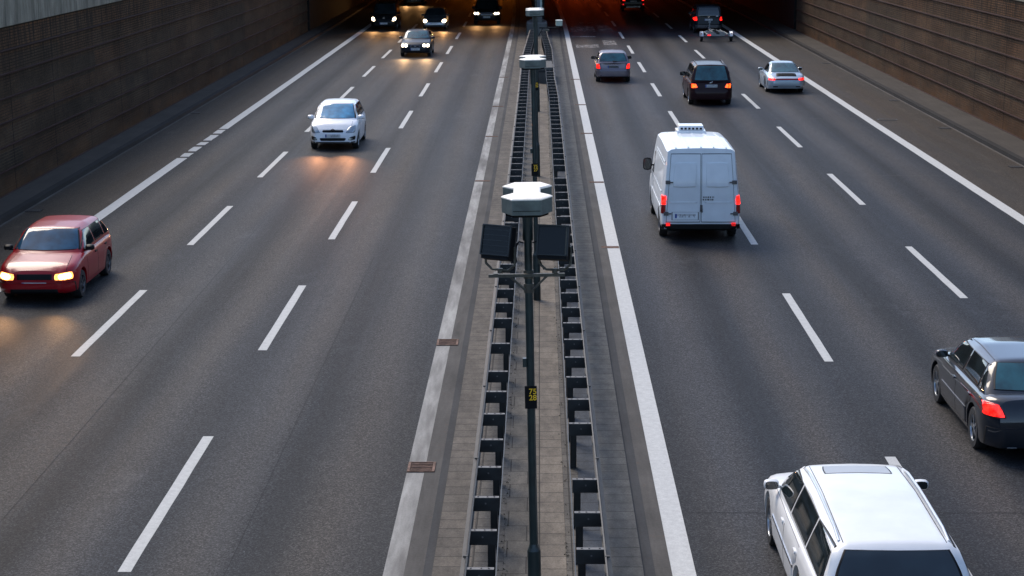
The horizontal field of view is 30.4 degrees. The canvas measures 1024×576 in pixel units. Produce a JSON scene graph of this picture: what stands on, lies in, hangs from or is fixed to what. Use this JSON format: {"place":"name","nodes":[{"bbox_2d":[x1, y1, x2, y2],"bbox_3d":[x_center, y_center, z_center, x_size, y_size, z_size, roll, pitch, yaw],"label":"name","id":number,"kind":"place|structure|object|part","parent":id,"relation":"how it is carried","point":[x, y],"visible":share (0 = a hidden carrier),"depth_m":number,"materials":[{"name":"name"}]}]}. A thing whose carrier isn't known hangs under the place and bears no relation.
{"place":"outdoors","nodes":[
{"label":"outdoors","id":0,"kind":"place"},
{"bbox_2d":[0,0,375,226],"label":"walkway","id":1,"kind":"structure","parent":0,"point":[22,200],"depth_m":68.72,"materials":[{"name":"concrete"}]},
{"bbox_2d":[0,0,398,269],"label":"hard shoulder","id":2,"kind":"object","parent":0,"point":[95,192],"visible":0.83,"depth_m":66.84},
{"bbox_2d":[0,0,512,575],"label":"road","id":3,"kind":"structure","parent":0,"point":[98,490],"depth_m":36.21,"materials":[{"name":"grey asphalt"}]},
{"bbox_2d":[0,215,111,296],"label":"hatchback","id":4,"kind":"object","parent":3,"relation":"on","point":[59,254],"visible":1,"depth_m":40.65,"materials":[{"name":"red paint"}]},
{"bbox_3d":[-9.333,-1.100,41.224,0.178,0.350,1.073,0,11,1],"label":"side window","id":5,"kind":"part","parent":4,"relation":"part of","materials":[{"name":"black glass"}]},
{"bbox_3d":[-9.205,-0.576,41.349,0.071,0.592,0.943,0,11,1],"label":"door","id":6,"kind":"part","parent":4,"relation":"part of","materials":[{"name":"red paint"}]},
{"bbox_3d":[-9.310,-1.304,42.227,0.157,0.344,0.862,0,11,1],"label":"side window","id":7,"kind":"part","parent":4,"relation":"part of","materials":[{"name":"black glass"}]},
{"bbox_3d":[-9.314,-0.765,42.285,0.314,0.592,0.940,0,11,1],"label":"door","id":8,"kind":"part","parent":4,"relation":"part of","materials":[{"name":"red paint"}]},
{"bbox_3d":[-9.307,-1.441,42.906,0.175,0.349,0.412,0,11,1],"label":"side window","id":9,"kind":"part","parent":4,"relation":"part of","materials":[{"name":"black glass"}]},
{"bbox_2d":[0,0,402,291],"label":"edge line","id":10,"kind":"object","parent":3,"relation":"on","point":[116,204],"visible":0.73,"depth_m":67.95,"materials":[{"name":"paint"}]},
{"bbox_2d":[72,0,476,571],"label":"lane markings","id":11,"kind":"object","parent":3,"relation":"on","point":[141,543],"visible":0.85,"depth_m":36.74,"materials":[{"name":"paint"}]},
{"bbox_2d":[308,98,365,147],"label":"compact car","id":12,"kind":"object","parent":3,"relation":"on","point":[339,120],"visible":1,"depth_m":65.25,"materials":[{"name":"white paint"}]},
{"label":"side window","id":13,"kind":"part","parent":12,"relation":"part of","materials":[{"name":"black glass"}]},
{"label":"side window","id":14,"kind":"part","parent":12,"relation":"part of","materials":[{"name":"black glass"}]},
{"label":"door","id":15,"kind":"part","parent":12,"relation":"part of","materials":[{"name":"white paint"}]},
{"bbox_2d":[370,1,400,29],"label":"people carrier","id":16,"kind":"object","parent":3,"relation":"on","point":[387,14],"visible":1,"depth_m":128.33,"materials":[{"name":"black paint"}]},
{"bbox_2d":[404,0,425,4],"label":"saloon car","id":17,"kind":"object","parent":3,"relation":"on","point":[414,1],"visible":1,"depth_m":160.00,"materials":[{"name":"grey paint"}]},
{"bbox_2d":[399,29,434,55],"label":"compact saloon","id":18,"kind":"object","parent":3,"relation":"on","point":[417,41],"visible":1,"depth_m":105.28,"materials":[{"name":"blue paint"}]},
{"bbox_2d":[421,7,448,29],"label":"hatchback","id":19,"kind":"object","parent":3,"relation":"on","point":[436,17],"visible":1,"depth_m":127.81,"materials":[{"name":"grey paint"}]},
{"bbox_2d":[383,0,515,575],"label":"edge line","id":20,"kind":"object","parent":3,"relation":"on","point":[395,563],"visible":1,"depth_m":33.14,"materials":[{"name":"paint"}]},
{"bbox_2d":[407,462,435,472],"bbox_3d":[-1.347,2.667,28.109,0.410,0.022,0.490,0,11,1],"label":"drain grate","id":21,"kind":"object","parent":20,"relation":"on","point":[418,467],"visible":1,"depth_m":28.10,"materials":[{"name":"metal"}]},
{"bbox_2d":[436,339,458,345],"bbox_3d":[-1.231,1.041,36.145,0.410,0.022,0.490,0,11,1],"label":"drain grate","id":22,"kind":"object","parent":20,"relation":"on","point":[447,342],"visible":1,"depth_m":36.13,"materials":[{"name":"metal"}]},
{"bbox_2d":[403,0,518,575],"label":"gutter","id":23,"kind":"object","parent":3,"relation":"on","point":[416,555],"visible":0.99,"depth_m":33.05,"materials":[{"name":"concrete"}]},
{"bbox_2d":[423,0,519,575],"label":"road line","id":24,"kind":"object","parent":23,"relation":"on","point":[431,547],"visible":0.96,"depth_m":32.29,"materials":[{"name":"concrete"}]},
{"bbox_2d":[0,74,943,575],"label":"road joints","id":25,"kind":"object","parent":3,"relation":"on","point":[338,332],"visible":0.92,"depth_m":34.81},
{"bbox_2d":[472,0,501,23],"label":"off roader","id":26,"kind":"object","parent":3,"relation":"on","point":[487,10],"visible":1,"depth_m":133.83,"materials":[{"name":"black paint"}]},
{"bbox_2d":[432,0,526,575],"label":"median paving","id":27,"kind":"structure","parent":0,"point":[448,551],"depth_m":31.86,"materials":[{"name":"grey concrete"}]},
{"bbox_2d":[471,0,531,575],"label":"median paving","id":28,"kind":"structure","parent":0,"point":[480,552],"depth_m":29.59,"materials":[{"name":"grey concrete"}]},
{"bbox_2d":[459,29,533,575],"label":"guardrail","id":29,"kind":"object","parent":28,"relation":"on","point":[488,537],"visible":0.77,"depth_m":29.60,"materials":[{"name":"metal"}]},
{"bbox_2d":[503,0,534,575],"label":"median paving","id":30,"kind":"structure","parent":0,"point":[516,542],"depth_m":28.71,"materials":[{"name":"grey concrete"}]},
{"bbox_2d":[497,113,569,575],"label":"moss","id":31,"kind":"object","parent":30,"relation":"on","point":[512,408],"visible":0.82,"depth_m":30.64,"materials":[{"name":"green plant"}]},
{"bbox_2d":[537,0,541,7],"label":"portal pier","id":32,"kind":"structure","parent":0,"point":[539,3],"depth_m":123.30,"materials":[{"name":"grey paint"}]},
{"bbox_2d":[534,35,566,575],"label":"median paving","id":33,"kind":"structure","parent":0,"point":[551,521],"depth_m":30.85,"materials":[{"name":"grey concrete"}]},
{"bbox_2d":[488,182,564,575],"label":"lamp post","id":34,"kind":"object","parent":33,"relation":"on","point":[526,202],"visible":1,"depth_m":20.90,"materials":[{"name":"grey metal"}]},
{"bbox_2d":[480,224,516,272],"bbox_3d":[-0.112,-0.442,20.725,0.384,0.547,0.389,6,13,26],"label":"floodlight","id":35,"kind":"object","parent":34,"relation":"on","point":[498,242],"visible":1,"depth_m":20.59,"materials":[{"name":"black plastic"}]},
{"bbox_2d":[536,224,571,272],"bbox_3d":[0.480,-0.443,20.719,0.384,0.547,0.389,3,12,15],"label":"floodlight","id":36,"kind":"object","parent":34,"relation":"on","point":[553,243],"visible":1,"depth_m":20.57,"materials":[{"name":"black plastic"}]},
{"bbox_2d":[519,55,545,300],"bbox_3d":[0.478,-2.225,39.337,0.555,5.157,1.250,-1,11,1],"label":"lamp post","id":37,"kind":"object","parent":33,"relation":"on","point":[532,63],"visible":0.91,"depth_m":39.11,"materials":[{"name":"grey metal"}]},
{"bbox_2d":[539,61,552,83],"bbox_3d":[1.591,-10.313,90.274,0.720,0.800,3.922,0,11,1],"label":"traffic camera","id":38,"kind":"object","parent":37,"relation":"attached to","point":[542,72],"depth_m":88.38,"materials":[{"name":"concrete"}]},
{"bbox_2d":[526,8,543,176],"bbox_3d":[0.740,-5.914,57.566,0.555,5.157,1.250,-1,11,1],"label":"lamp post","id":39,"kind":"object","parent":33,"relation":"on","point":[534,13],"visible":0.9,"depth_m":57.29,"materials":[{"name":"grey metal"}]},
{"bbox_2d":[527,17,546,34],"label":"floodlights","id":40,"kind":"object","parent":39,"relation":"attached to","point":[542,22],"visible":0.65,"depth_m":121.50,"materials":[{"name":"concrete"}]},
{"bbox_2d":[538,20,562,35],"bbox_3d":[1.160,-7.855,57.045,0.738,0.496,0.340,0,11,1],"label":"camera housing","id":41,"kind":"object","parent":39,"relation":"attached to","point":[558,23],"visible":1,"depth_m":57.04,"materials":[{"name":"white plastic"}]},
{"bbox_2d":[535,0,539,111],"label":"lamp post","id":42,"kind":"object","parent":33,"relation":"on","point":[538,70],"visible":0.37,"depth_m":76.07,"materials":[{"name":"black metal"}]},
{"bbox_2d":[544,12,577,575],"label":"median paving","id":43,"kind":"structure","parent":0,"point":[570,564],"depth_m":29.75,"materials":[{"name":"grey concrete"}]},
{"bbox_2d":[544,2,604,575],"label":"median paving","id":44,"kind":"structure","parent":0,"point":[589,501],"depth_m":28.56,"materials":[{"name":"grey concrete"}]},
{"bbox_2d":[540,30,612,575],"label":"guardrail","id":45,"kind":"object","parent":44,"relation":"on","point":[592,555],"visible":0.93,"depth_m":31.82,"materials":[{"name":"metal"}]},
{"bbox_2d":[544,0,643,575],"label":"median paving","id":46,"kind":"structure","parent":0,"point":[626,559],"depth_m":33.11,"materials":[{"name":"grey concrete"}]},
{"bbox_2d":[551,0,672,575],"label":"gutter","id":47,"kind":"object","parent":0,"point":[661,560],"visible":0.95,"depth_m":32.80,"materials":[{"name":"concrete"}]},
{"bbox_2d":[550,0,655,575],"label":"gutter","id":48,"kind":"object","parent":47,"relation":"on","point":[644,543],"visible":0.94,"depth_m":32.86,"materials":[{"name":"concrete"}]},
{"bbox_2d":[557,0,1023,575],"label":"road","id":49,"kind":"structure","parent":0,"point":[753,390],"depth_m":40.49,"materials":[{"name":"grey asphalt"}]},
{"bbox_2d":[572,22,616,47],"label":"faded markings","id":50,"kind":"object","parent":49,"relation":"on","point":[593,36],"visible":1,"depth_m":127.63,"materials":[{"name":"grey paint"}]},
{"bbox_2d":[591,50,631,80],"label":"hatchback","id":51,"kind":"object","parent":49,"relation":"on","point":[611,63],"visible":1,"depth_m":89.27,"materials":[{"name":"grey paint"}]},
{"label":"rear window","id":52,"kind":"part","parent":51,"relation":"part of","materials":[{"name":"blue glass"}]},
{"bbox_2d":[553,0,696,575],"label":"edge line","id":53,"kind":"object","parent":49,"relation":"on","point":[679,550],"visible":0.99,"depth_m":32.81,"materials":[{"name":"paint"}]},
{"bbox_2d":[601,246,618,247],"bbox_3d":[2.403,-1.000,46.190,0.430,0.016,0.215,0,11,1],"label":"drain slot","id":54,"kind":"object","parent":53,"relation":"on","point":[609,246],"visible":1,"depth_m":46.19,"materials":[{"name":"metal"}]},
{"bbox_2d":[620,0,643,10],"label":"off roader","id":55,"kind":"object","parent":49,"relation":"on","point":[639,4],"visible":1,"depth_m":149.11,"materials":[{"name":"black paint"}]},
{"bbox_2d":[643,123,739,234],"bbox_3d":[4.713,-2.917,49.334,2.441,2.519,5.607,0,11,1],"label":"panel van","id":56,"kind":"object","parent":49,"relation":"on","point":[693,181],"visible":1,"depth_m":46.72,"materials":[{"name":"white paint"}]},
{"bbox_3d":[3.895,-2.695,50.519,0.314,0.781,0.900,0,11,1],"label":"cab door","id":57,"kind":"part","parent":56,"relation":"part of","materials":[{"name":"white paint"}]},
{"bbox_3d":[3.800,-3.395,50.373,0.080,0.552,0.688,0,11,1],"label":"side window","id":58,"kind":"part","parent":56,"relation":"part of","materials":[{"name":"grey glass"}]},
{"bbox_3d":[4.209,-2.473,46.687,0.908,1.702,0.186,0,11,1],"label":"rear door","id":59,"kind":"part","parent":56,"relation":"part of","materials":[{"name":"white paint"}]},
{"bbox_3d":[5.141,-2.473,46.673,0.908,1.702,0.186,0,11,1],"label":"rear door","id":60,"kind":"part","parent":56,"relation":"part of","materials":[{"name":"white paint"}]},
{"bbox_2d":[688,4,721,32],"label":"off roader","id":61,"kind":"object","parent":49,"relation":"on","point":[701,15],"visible":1,"depth_m":123.06,"materials":[{"name":"blue paint"}]},
{"bbox_2d":[697,7,719,15],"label":"rear window","id":62,"kind":"structure","parent":61,"relation":"in","point":[702,11],"depth_m":123.00,"materials":[{"name":"black glass"}]},
{"bbox_2d":[680,60,731,103],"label":"people carrier","id":63,"kind":"object","parent":49,"relation":"on","point":[706,79],"visible":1,"depth_m":78.67,"materials":[{"name":"black paint"}]},
{"bbox_2d":[687,63,692,76],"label":"side window","id":64,"kind":"structure","parent":63,"relation":"in","point":[691,64],"depth_m":80.19,"materials":[{"name":"black glass"}]},
{"bbox_2d":[689,65,693,79],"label":"side window","id":65,"kind":"structure","parent":63,"relation":"in","point":[691,72],"depth_m":79.24,"materials":[{"name":"black glass"}]},
{"bbox_2d":[694,66,727,80],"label":"rear window","id":66,"kind":"structure","parent":63,"relation":"in","point":[703,73],"depth_m":78.68,"materials":[{"name":"black glass"}]},
{"bbox_2d":[699,21,732,40],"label":"trailer","id":67,"kind":"object","parent":49,"relation":"on","point":[714,33],"visible":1,"depth_m":116.01,"materials":[{"name":"grey metal"}]},
{"bbox_2d":[758,61,804,91],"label":"sports car","id":68,"kind":"object","parent":49,"relation":"on","point":[781,75],"visible":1,"depth_m":84.17,"materials":[{"name":"silver metal"}]},
{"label":"door","id":69,"kind":"part","parent":68,"relation":"part of","materials":[{"name":"silver metal"}]},
{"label":"rear window","id":70,"kind":"part","parent":68,"relation":"part of","materials":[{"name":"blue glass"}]},
{"bbox_2d":[597,3,972,575],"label":"lane markings","id":71,"kind":"object","parent":49,"relation":"on","point":[812,335],"visible":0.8,"depth_m":43.62,"materials":[{"name":"paint"}]},
{"bbox_2d":[678,0,1023,223],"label":"edge line","id":72,"kind":"object","parent":49,"relation":"on","point":[1011,212],"visible":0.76,"depth_m":64.75,"materials":[{"name":"paint"}]},
{"bbox_2d":[764,464,970,575],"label":"estate car","id":73,"kind":"object","parent":49,"relation":"on","point":[852,520],"visible":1,"depth_m":21.52,"materials":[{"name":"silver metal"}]},
{"bbox_3d":[3.350,2.975,23.585,0.078,0.632,1.116,0,11,1],"label":"door","id":74,"kind":"part","parent":73,"relation":"part of","materials":[{"name":"silver metal"}]},
{"bbox_3d":[3.452,3.198,22.480,0.315,0.632,1.112,0,11,1],"label":"door","id":75,"kind":"part","parent":73,"relation":"part of","materials":[{"name":"silver metal"}]},
{"bbox_3d":[3.481,2.424,23.440,0.193,0.370,1.211,0,11,1],"label":"side window","id":76,"kind":"part","parent":73,"relation":"part of","materials":[{"name":"black glass"}]},
{"bbox_3d":[3.454,2.673,22.204,0.166,0.364,1.200,0,11,1],"label":"side window","id":77,"kind":"part","parent":73,"relation":"part of","materials":[{"name":"black glass"}]},
{"bbox_3d":[3.455,2.915,21.001,0.211,0.366,1.141,0,11,1],"label":"side window","id":78,"kind":"part","parent":73,"relation":"part of","materials":[{"name":"black glass"}]},
{"bbox_3d":[4.177,3.016,20.379,1.400,0.312,0.316,0,11,1],"label":"rear window","id":79,"kind":"part","parent":73,"relation":"part of","materials":[{"name":"black glass"}]},
{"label":"side window","id":80,"kind":"part","parent":73,"relation":"part of","materials":[{"name":"black glass"}]},
{"bbox_2d":[930,336,1023,449],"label":"saloon car","id":81,"kind":"object","parent":49,"relation":"on","point":[978,385],"visible":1,"depth_m":28.95,"materials":[{"name":"black paint"}]},
{"bbox_3d":[7.111,1.542,30.652,0.067,0.612,1.051,0,11,1],"label":"door","id":82,"kind":"part","parent":81,"relation":"part of","materials":[{"name":"black paint"}]},
{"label":"side window","id":83,"kind":"part","parent":81,"relation":"part of","materials":[{"name":"black glass"}]},
{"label":"door","id":84,"kind":"part","parent":81,"relation":"part of","materials":[{"name":"black paint"}]},
{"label":"side window","id":85,"kind":"part","parent":81,"relation":"part of","materials":[{"name":"black glass"}]},
{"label":"side window","id":86,"kind":"part","parent":81,"relation":"part of","materials":[{"name":"black glass"}]},
{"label":"rear window","id":87,"kind":"part","parent":81,"relation":"part of","materials":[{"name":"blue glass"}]},
{"bbox_2d":[682,0,1023,215],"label":"hard shoulder","id":88,"kind":"object","parent":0,"point":[987,170],"visible":0.87,"depth_m":72.88},
{"bbox_2d":[877,118,897,120],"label":"manhole cover","id":89,"kind":"object","parent":88,"relation":"on","point":[885,119],"visible":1,"depth_m":73.43,"materials":[{"name":"metal"}]},
{"bbox_2d":[710,0,1023,166],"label":"walkway","id":90,"kind":"structure","parent":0,"point":[1000,142],"depth_m":82.60,"materials":[{"name":"concrete"}]},
{"bbox_2d":[796,0,1023,140],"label":"retaining wall","id":91,"kind":"structure","parent":90,"relation":"on","point":[966,56],"depth_m":78.71,"materials":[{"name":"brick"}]},
{"label":"ground","id":92,"kind":"structure","parent":0,"visible":0},
{"bbox_2d":[0,0,307,198],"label":"retaining wall","id":93,"kind":"structure","parent":92,"relation":"on","point":[78,78],"depth_m":66.08,"materials":[{"name":"brown brick"}]},
{"bbox_2d":[307,0,796,30],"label":"road tunnel","id":94,"kind":"structure","parent":92,"relation":"on","point":[320,12],"depth_m":133.62,"materials":[{"name":"concrete"}]}
]}

